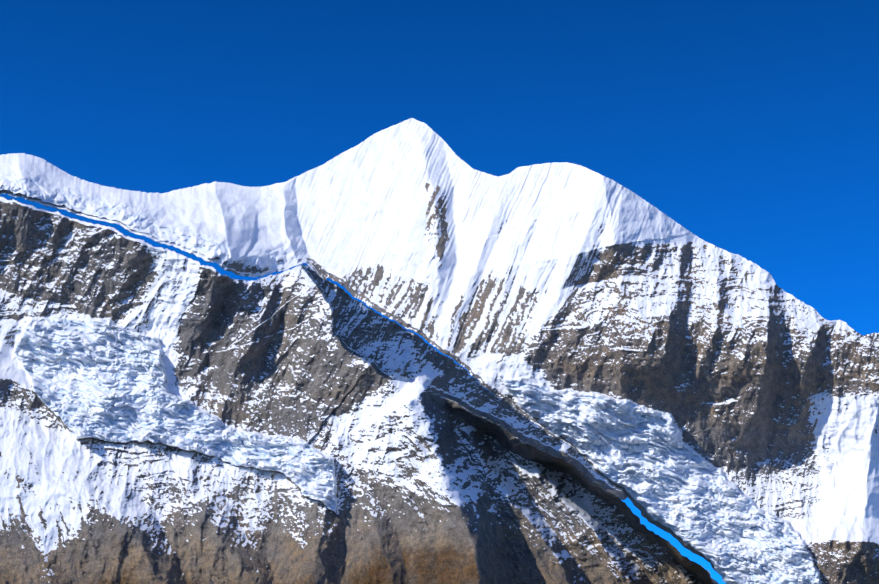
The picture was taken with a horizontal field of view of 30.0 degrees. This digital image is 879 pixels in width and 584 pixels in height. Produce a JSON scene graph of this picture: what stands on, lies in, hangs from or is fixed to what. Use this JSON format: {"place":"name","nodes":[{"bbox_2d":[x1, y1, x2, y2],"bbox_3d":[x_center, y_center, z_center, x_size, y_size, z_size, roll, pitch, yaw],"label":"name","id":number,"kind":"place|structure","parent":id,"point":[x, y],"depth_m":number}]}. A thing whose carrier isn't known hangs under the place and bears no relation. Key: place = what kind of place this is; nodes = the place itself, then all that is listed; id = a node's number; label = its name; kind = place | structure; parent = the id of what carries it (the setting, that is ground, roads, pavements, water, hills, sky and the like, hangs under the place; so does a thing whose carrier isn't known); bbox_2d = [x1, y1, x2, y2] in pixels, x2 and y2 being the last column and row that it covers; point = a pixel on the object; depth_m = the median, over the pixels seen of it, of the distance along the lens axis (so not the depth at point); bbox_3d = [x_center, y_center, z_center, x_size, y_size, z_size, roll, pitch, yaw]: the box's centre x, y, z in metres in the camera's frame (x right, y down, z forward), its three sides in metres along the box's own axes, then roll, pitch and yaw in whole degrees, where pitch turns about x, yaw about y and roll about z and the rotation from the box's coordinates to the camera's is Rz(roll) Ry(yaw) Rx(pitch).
{"place":"outdoors","nodes":[
{"label":"outdoors","id":0,"kind":"place"},
{"bbox_2d":[0,196,718,583],"bbox_3d":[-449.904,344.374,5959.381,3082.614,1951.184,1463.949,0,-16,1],"label":"mountain terrain","id":1,"kind":"structure","parent":0,"point":[168,416],"depth_m":5966.06},
{"bbox_2d":[0,118,878,583],"bbox_3d":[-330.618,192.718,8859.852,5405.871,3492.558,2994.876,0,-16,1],"label":"mountain terrain","id":2,"kind":"structure","parent":0,"point":[716,408],"depth_m":8205.03},
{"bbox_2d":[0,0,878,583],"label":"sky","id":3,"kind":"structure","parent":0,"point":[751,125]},
{"bbox_2d":[294,264,628,499],"bbox_3d":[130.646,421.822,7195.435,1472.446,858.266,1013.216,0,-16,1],"label":"mountain terrain","id":4,"kind":"structure","parent":0,"point":[387,349],"depth_m":7079.91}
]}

